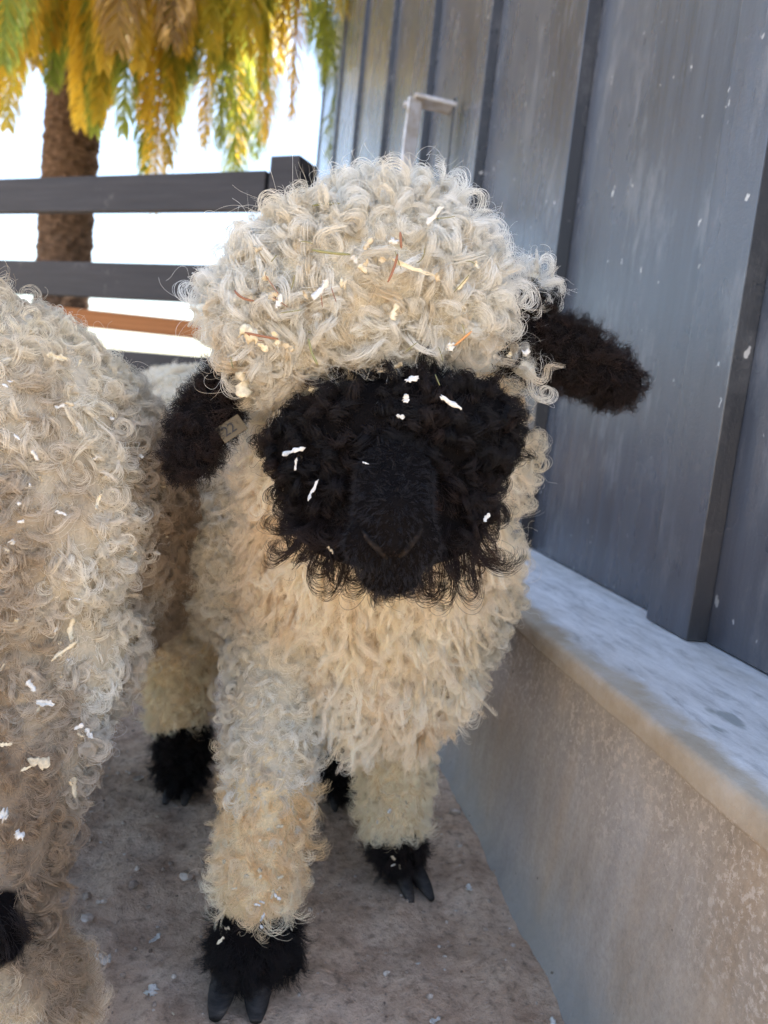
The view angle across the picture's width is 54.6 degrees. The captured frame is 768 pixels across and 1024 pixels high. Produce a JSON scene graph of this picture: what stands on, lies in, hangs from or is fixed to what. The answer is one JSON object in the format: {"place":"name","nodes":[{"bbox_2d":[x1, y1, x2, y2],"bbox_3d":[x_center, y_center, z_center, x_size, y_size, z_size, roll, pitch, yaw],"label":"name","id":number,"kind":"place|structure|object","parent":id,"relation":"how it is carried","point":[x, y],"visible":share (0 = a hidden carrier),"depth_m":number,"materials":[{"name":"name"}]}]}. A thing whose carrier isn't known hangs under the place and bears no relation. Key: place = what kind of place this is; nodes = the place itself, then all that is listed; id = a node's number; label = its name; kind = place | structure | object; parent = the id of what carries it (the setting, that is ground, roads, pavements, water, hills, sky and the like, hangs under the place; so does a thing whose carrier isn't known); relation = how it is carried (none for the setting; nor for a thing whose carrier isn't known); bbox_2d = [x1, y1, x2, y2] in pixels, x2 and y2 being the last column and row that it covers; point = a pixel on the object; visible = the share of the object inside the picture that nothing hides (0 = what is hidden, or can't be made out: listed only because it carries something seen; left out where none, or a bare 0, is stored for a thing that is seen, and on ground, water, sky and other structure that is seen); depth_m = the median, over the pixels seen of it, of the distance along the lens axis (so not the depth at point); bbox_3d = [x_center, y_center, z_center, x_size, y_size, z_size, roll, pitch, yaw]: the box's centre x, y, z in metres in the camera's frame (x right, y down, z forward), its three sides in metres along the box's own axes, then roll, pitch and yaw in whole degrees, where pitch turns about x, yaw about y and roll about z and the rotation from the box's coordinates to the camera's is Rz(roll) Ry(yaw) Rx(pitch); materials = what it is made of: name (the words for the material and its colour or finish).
{"place":"outdoors","nodes":[
{"label":"outdoors","id":0,"kind":"place"},
{"bbox_2d":[0,0,329,357],"label":"sky","id":1,"kind":"structure","parent":0,"point":[137,237],"materials":[{"name":"white"}]},
{"bbox_2d":[51,670,564,1023],"bbox_3d":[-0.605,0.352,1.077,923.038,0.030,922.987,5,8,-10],"label":"ground","id":2,"kind":"structure","parent":0,"point":[351,932],"depth_m":0.81,"materials":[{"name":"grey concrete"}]},
{"bbox_2d":[0,256,203,1023],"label":"sheep","id":3,"kind":"object","parent":2,"relation":"on","point":[53,564],"visible":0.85,"depth_m":0.55},
{"bbox_2d":[0,807,8,822],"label":"wood shaving","id":4,"kind":"object","parent":3,"relation":"attached to","point":[4,815],"visible":1,"depth_m":0.52,"materials":[{"name":"white wood"}]},
{"bbox_2d":[0,742,12,746],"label":"wood shaving","id":5,"kind":"object","parent":3,"relation":"attached to","point":[2,744],"visible":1,"depth_m":0.53,"materials":[{"name":"beige wood"}]},
{"bbox_2d":[8,539,15,544],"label":"wood shaving","id":6,"kind":"object","parent":3,"relation":"attached to","point":[12,542],"visible":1,"depth_m":0.48,"materials":[{"name":"beige wood"}]},
{"bbox_2d":[14,828,24,840],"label":"wood shaving","id":7,"kind":"object","parent":3,"relation":"attached to","point":[18,834],"visible":1,"depth_m":0.52,"materials":[{"name":"white wood"}]},
{"bbox_2d":[25,679,36,691],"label":"wood shaving","id":8,"kind":"object","parent":3,"relation":"attached to","point":[28,683],"visible":1,"depth_m":0.53,"materials":[{"name":"white wood"}]},
{"bbox_2d":[31,450,38,460],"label":"wood shaving","id":9,"kind":"object","parent":3,"relation":"attached to","point":[34,454],"visible":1,"depth_m":0.49,"materials":[{"name":"white wood"}]},
{"bbox_2d":[27,756,50,770],"bbox_3d":[-0.247,0.180,0.534,0.016,0.010,0.005,5,8,-10],"label":"wood shaving","id":10,"kind":"object","parent":3,"relation":"on","point":[43,762],"visible":1,"depth_m":0.53,"materials":[{"name":"beige wood"}]},
{"bbox_2d":[36,699,54,706],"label":"wood shaving","id":11,"kind":"object","parent":3,"relation":"attached to","point":[42,703],"visible":1,"depth_m":0.54,"materials":[{"name":"white wood"}]},
{"bbox_2d":[46,352,67,360],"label":"wood shaving","id":12,"kind":"object","parent":3,"relation":"attached to","point":[61,357],"visible":1,"depth_m":0.53,"materials":[{"name":"beige wood"}]},
{"bbox_2d":[55,510,66,515],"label":"wood shaving","id":13,"kind":"object","parent":3,"relation":"attached to","point":[61,512],"visible":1,"depth_m":0.50,"materials":[{"name":"white wood"}]},
{"bbox_2d":[51,641,78,661],"bbox_3d":[-0.233,0.102,0.545,0.018,0.014,0.008,5,8,-10],"label":"wood shaving","id":14,"kind":"object","parent":3,"relation":"attached to","point":[70,646],"visible":1,"depth_m":0.55,"materials":[{"name":"beige wood"}]},
{"bbox_2d":[65,401,73,406],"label":"wood shaving","id":15,"kind":"object","parent":3,"relation":"on","point":[71,404],"visible":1,"depth_m":0.51,"materials":[{"name":"beige wood"}]},
{"bbox_2d":[67,618,76,640],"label":"wood shaving","id":16,"kind":"object","parent":3,"relation":"attached to","point":[70,630],"visible":1,"depth_m":0.55,"materials":[{"name":"beige wood"}]},
{"bbox_2d":[69,776,77,797],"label":"wood shaving","id":17,"kind":"object","parent":3,"relation":"attached to","point":[74,787],"visible":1,"depth_m":0.56,"materials":[{"name":"beige wood"}]},
{"bbox_2d":[74,723,83,729],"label":"wood shaving","id":18,"kind":"object","parent":3,"relation":"attached to","point":[81,725],"visible":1,"depth_m":0.56,"materials":[{"name":"white wood"}]},
{"bbox_2d":[85,728,92,738],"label":"wood shaving","id":19,"kind":"object","parent":3,"relation":"attached to","point":[89,734],"visible":1,"depth_m":0.57,"materials":[{"name":"white wood"}]},
{"bbox_2d":[95,493,102,509],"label":"wood shaving","id":20,"kind":"object","parent":3,"relation":"attached to","point":[98,499],"visible":1,"depth_m":0.52,"materials":[{"name":"beige wood"}]},
{"bbox_2d":[94,953,110,964],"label":"wood shaving","id":21,"kind":"object","parent":2,"relation":"on","point":[108,958],"visible":0.63,"depth_m":0.72,"materials":[{"name":"white wood"}]},
{"bbox_2d":[30,303,202,338],"bbox_3d":[-2.185,-0.702,4.264,4.027,1.028,0.114,6,7,0],"label":"timber fence","id":22,"kind":"object","parent":2,"relation":"on","point":[146,324],"depth_m":4.19,"materials":[{"name":"brown wood"}]},
{"bbox_2d":[143,983,158,995],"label":"wood shaving","id":23,"kind":"object","parent":2,"relation":"on","point":[152,988],"visible":1,"depth_m":0.69,"materials":[{"name":"white wood"}]},
{"bbox_2d":[149,933,160,942],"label":"wood shaving","id":24,"kind":"object","parent":2,"relation":"on","point":[156,937],"visible":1,"depth_m":0.77,"materials":[{"name":"white wood"}]},
{"bbox_2d":[0,155,315,376],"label":"rail fence","id":25,"kind":"object","parent":2,"relation":"on","point":[202,192],"visible":0.23,"depth_m":3.04,"materials":[{"name":"black paint"}]},
{"bbox_2d":[139,359,208,413],"bbox_3d":[-0.616,-0.130,2.320,0.392,0.627,1.136,2,8,-27],"label":"sheep","id":26,"kind":"object","parent":2,"relation":"on","point":[167,376],"visible":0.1,"depth_m":2.03},
{"bbox_2d":[0,0,349,334],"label":"palm tree","id":27,"kind":"object","parent":2,"relation":"on","point":[84,50],"visible":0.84,"depth_m":7.64,"materials":[{"name":"yellow plant"}]},
{"bbox_2d":[130,137,653,1023],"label":"sheep","id":28,"kind":"object","parent":2,"relation":"on","point":[360,661],"visible":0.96,"depth_m":0.61},
{"bbox_2d":[235,371,252,397],"bbox_3d":[-0.101,-0.092,0.540,0.014,0.019,0.010,5,8,-10],"label":"wood shaving","id":29,"kind":"object","parent":28,"relation":"attached to","point":[243,389],"visible":1,"depth_m":0.54,"materials":[{"name":"beige wood"}]},
{"bbox_2d":[234,290,253,300],"bbox_3d":[-0.093,-0.144,0.494,0.014,0.007,0.007,5,8,-10],"label":"straw","id":30,"kind":"object","parent":28,"relation":"attached to","point":[239,295],"visible":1,"depth_m":0.49,"materials":[{"name":"brown plant"}]},
{"bbox_2d":[237,323,257,345],"bbox_3d":[-0.090,-0.118,0.494,0.014,0.014,0.007,5,8,-10],"label":"wood shaving","id":31,"kind":"object","parent":28,"relation":"attached to","point":[244,328],"visible":1,"depth_m":0.49,"materials":[{"name":"beige wood"}]},
{"bbox_2d":[253,245,262,252],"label":"wood shaving","id":32,"kind":"object","parent":28,"relation":"attached to","point":[258,248],"visible":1,"depth_m":0.52,"materials":[{"name":"beige wood"}]},
{"bbox_2d":[245,332,277,339],"bbox_3d":[-0.080,-0.115,0.486,0.022,0.003,0.004,5,8,-10],"label":"straw","id":33,"kind":"object","parent":28,"relation":"attached to","point":[259,335],"visible":1,"depth_m":0.49,"materials":[{"name":"brown plant"}]},
{"bbox_2d":[257,342,268,351],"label":"wood shaving","id":34,"kind":"object","parent":28,"relation":"attached to","point":[264,348],"visible":1,"depth_m":0.50,"materials":[{"name":"beige wood"}]},
{"bbox_2d":[261,270,268,280],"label":"wood shaving","id":35,"kind":"object","parent":28,"relation":"attached to","point":[264,277],"visible":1,"depth_m":0.50,"materials":[{"name":"beige wood"}]},
{"bbox_2d":[268,291,277,300],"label":"wood shaving","id":36,"kind":"object","parent":28,"relation":"attached to","point":[272,294],"visible":1,"depth_m":0.49,"materials":[{"name":"beige wood"}]},
{"bbox_2d":[271,331,279,347],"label":"wood shaving","id":37,"kind":"object","parent":28,"relation":"attached to","point":[275,334],"visible":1,"depth_m":0.49,"materials":[{"name":"beige wood"}]},
{"bbox_2d":[275,294,282,308],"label":"wood shaving","id":38,"kind":"object","parent":28,"relation":"attached to","point":[279,300],"visible":1,"depth_m":0.49,"materials":[{"name":"white wood"}]},
{"bbox_2d":[282,342,293,351],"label":"wood shaving","id":39,"kind":"object","parent":28,"relation":"attached to","point":[286,345],"visible":1,"depth_m":0.50,"materials":[{"name":"beige wood"}]},
{"bbox_2d":[282,447,305,455],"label":"wood shaving","id":40,"kind":"object","parent":28,"relation":"attached to","point":[287,453],"visible":1,"depth_m":0.52,"materials":[{"name":"white wood"}]},
{"bbox_2d":[308,339,317,364],"bbox_3d":[-0.048,-0.107,0.499,0.008,0.017,0.008,5,8,-10],"label":"straw","id":41,"kind":"object","parent":28,"relation":"attached to","point":[312,354],"visible":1,"depth_m":0.50,"materials":[{"name":"yellow"}]},
{"bbox_2d":[307,479,318,500],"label":"wood shaving","id":42,"kind":"object","parent":28,"relation":"attached to","point":[312,490],"visible":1,"depth_m":0.51,"materials":[{"name":"white wood"}]},
{"bbox_2d":[307,382,318,395],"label":"wood shaving","id":43,"kind":"object","parent":28,"relation":"attached to","point":[311,389],"visible":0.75,"depth_m":0.55,"materials":[{"name":"beige wood"}]},
{"bbox_2d":[311,279,328,299],"bbox_3d":[-0.041,-0.143,0.480,0.011,0.014,0.005,5,8,-10],"label":"wood shaving","id":44,"kind":"object","parent":28,"relation":"attached to","point":[318,292],"visible":1,"depth_m":0.48,"materials":[{"name":"white wood"}]},
{"bbox_2d":[312,202,340,206],"bbox_3d":[-0.042,-0.222,0.537,0.020,0.005,0.002,5,8,-10],"label":"straw","id":45,"kind":"object","parent":28,"relation":"on","point":[324,204],"visible":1,"depth_m":0.54,"materials":[{"name":"yellow"}]},
{"bbox_2d":[312,249,349,254],"bbox_3d":[-0.034,-0.167,0.480,0.025,0.002,0.004,5,8,-10],"label":"straw","id":46,"kind":"object","parent":28,"relation":"attached to","point":[328,252],"visible":1,"depth_m":0.48,"materials":[{"name":"yellow plant"}]},
{"bbox_2d":[339,277,346,288],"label":"wood shaving","id":47,"kind":"object","parent":28,"relation":"attached to","point":[342,283],"visible":1,"depth_m":0.48,"materials":[{"name":"beige wood"}]},
{"bbox_2d":[350,255,357,263],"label":"wood shaving","id":48,"kind":"object","parent":28,"relation":"attached to","point":[353,258],"visible":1,"depth_m":0.48,"materials":[{"name":"white wood"}]},
{"bbox_2d":[357,264,367,273],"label":"wood shaving","id":49,"kind":"object","parent":28,"relation":"attached to","point":[362,268],"visible":1,"depth_m":0.48,"materials":[{"name":"beige wood"}]},
{"bbox_2d":[363,258,368,266],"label":"wood shaving","id":50,"kind":"object","parent":28,"relation":"attached to","point":[365,264],"visible":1,"depth_m":0.48,"materials":[{"name":"beige wood"}]},
{"bbox_2d":[363,237,373,249],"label":"wood shaving","id":51,"kind":"object","parent":28,"relation":"attached to","point":[369,241],"visible":1,"depth_m":0.48,"materials":[{"name":"beige wood"}]},
{"bbox_2d":[378,256,386,263],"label":"wood shaving","id":52,"kind":"object","parent":28,"relation":"attached to","point":[381,260],"visible":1,"depth_m":0.48,"materials":[{"name":"beige wood"}]},
{"bbox_2d":[387,254,397,281],"bbox_3d":[0.005,-0.157,0.480,0.005,0.018,0.002,5,8,-10],"label":"straw","id":53,"kind":"object","parent":28,"relation":"in","point":[393,268],"visible":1,"depth_m":0.48,"materials":[{"name":"brown plant"}]},
{"bbox_2d":[389,237,398,244],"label":"wood shaving","id":54,"kind":"object","parent":28,"relation":"in","point":[393,240],"visible":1,"depth_m":0.48,"materials":[{"name":"white wood"}]},
{"bbox_2d":[389,303,399,320],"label":"wood shaving","id":55,"kind":"object","parent":28,"relation":"attached to","point":[393,313],"visible":1,"depth_m":0.49,"materials":[{"name":"beige wood"}]},
{"bbox_2d":[394,362,402,368],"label":"wood shaving","id":56,"kind":"object","parent":28,"relation":"attached to","point":[399,364],"visible":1,"depth_m":0.53,"materials":[{"name":"beige wood"}]},
{"bbox_2d":[399,232,401,247],"bbox_3d":[0.011,-0.177,0.485,0.003,0.011,0.003,5,8,-10],"label":"straw","id":57,"kind":"object","parent":28,"relation":"attached to","point":[400,236],"visible":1,"depth_m":0.48,"materials":[{"name":"brown plant"}]},
{"bbox_2d":[402,394,409,402],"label":"wood shaving","id":58,"kind":"object","parent":28,"relation":"attached to","point":[406,399],"visible":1,"depth_m":0.50,"materials":[{"name":"white wood"}]},
{"bbox_2d":[405,375,418,382],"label":"wood shaving","id":59,"kind":"object","parent":28,"relation":"attached to","point":[412,378],"visible":1,"depth_m":0.51,"materials":[{"name":"white wood"}]},
{"bbox_2d":[391,258,435,276],"bbox_3d":[0.019,-0.159,0.483,0.031,0.010,0.005,7,8,9],"label":"wood shaving","id":60,"kind":"object","parent":28,"relation":"attached to","point":[410,267],"visible":1,"depth_m":0.48,"materials":[{"name":"beige wood"}]},
{"bbox_2d":[426,206,443,225],"bbox_3d":[0.035,-0.205,0.516,0.011,0.014,0.004,5,8,-10],"label":"wood shaving","id":61,"kind":"object","parent":28,"relation":"attached to","point":[433,216],"visible":1,"depth_m":0.52,"materials":[{"name":"white wood"}]},
{"bbox_2d":[434,272,440,280],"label":"wood shaving","id":62,"kind":"object","parent":28,"relation":"attached to","point":[437,276],"visible":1,"depth_m":0.49,"materials":[{"name":"beige wood"}]},
{"bbox_2d":[445,342,455,351],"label":"wood shaving","id":63,"kind":"object","parent":28,"relation":"attached to","point":[450,347],"visible":1,"depth_m":0.53,"materials":[{"name":"white wood"}]},
{"bbox_2d":[440,395,461,409],"bbox_3d":[0.045,-0.073,0.499,0.016,0.009,0.003,5,8,-10],"label":"wood shaving","id":64,"kind":"object","parent":28,"relation":"attached to","point":[449,402],"visible":1,"depth_m":0.50,"materials":[{"name":"white wood"}]},
{"bbox_2d":[457,277,467,289],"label":"wood shaving","id":65,"kind":"object","parent":28,"relation":"attached to","point":[462,284],"visible":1,"depth_m":0.51,"materials":[{"name":"beige wood"}]},
{"bbox_2d":[454,331,471,345],"bbox_3d":[0.055,-0.121,0.518,0.011,0.012,0.002,5,8,-10],"label":"straw","id":66,"kind":"object","parent":28,"relation":"on","point":[462,339],"visible":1,"depth_m":0.52,"materials":[{"name":"brown plant"}]},
{"bbox_2d":[474,261,479,269],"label":"wood shaving","id":67,"kind":"object","parent":28,"relation":"attached to","point":[477,265],"visible":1,"depth_m":0.53,"materials":[{"name":"beige wood"}]},
{"bbox_2d":[483,513,489,521],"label":"wood shaving","id":68,"kind":"object","parent":28,"relation":"attached to","point":[486,517],"visible":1,"depth_m":0.53,"materials":[{"name":"white wood"}]},
{"bbox_2d":[492,353,500,360],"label":"wood shaving","id":69,"kind":"object","parent":28,"relation":"on","point":[495,356],"visible":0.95,"depth_m":0.59,"materials":[{"name":"beige wood"}]},
{"bbox_2d":[521,348,529,356],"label":"wood shaving","id":70,"kind":"object","parent":28,"relation":"attached to","point":[526,352],"visible":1,"depth_m":0.57,"materials":[{"name":"white wood"}]},
{"bbox_2d":[430,1016,439,1023],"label":"wood shaving","id":71,"kind":"object","parent":2,"relation":"on","point":[432,1020],"visible":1,"depth_m":0.69,"materials":[{"name":"white wood"}]},
{"bbox_2d":[466,883,472,890],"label":"wood shaving","id":72,"kind":"object","parent":2,"relation":"on","point":[468,886],"visible":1,"depth_m":0.88,"materials":[{"name":"white wood"}]},
{"bbox_2d":[549,1016,555,1023],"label":"wood shaving","id":73,"kind":"object","parent":2,"relation":"on","point":[552,1020],"visible":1,"depth_m":0.71,"materials":[{"name":"white wood"}]},
{"bbox_2d":[435,547,767,1023],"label":"concrete footing","id":74,"kind":"object","parent":2,"relation":"on","point":[604,772],"visible":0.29,"depth_m":0.71,"materials":[{"name":"grey concrete"}]},
{"bbox_2d":[315,0,767,673],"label":"barn","id":75,"kind":"structure","parent":74,"relation":"on","point":[611,156],"depth_m":1.18,"materials":[{"name":"paint"}]},
{"bbox_2d":[400,93,456,178],"bbox_3d":[0.132,-1.180,2.429,0.166,0.323,0.086,5,8,-10],"label":"wall bracket","id":76,"kind":"object","parent":75,"relation":"attached to","point":[416,104],"depth_m":2.39,"materials":[{"name":"metal"}]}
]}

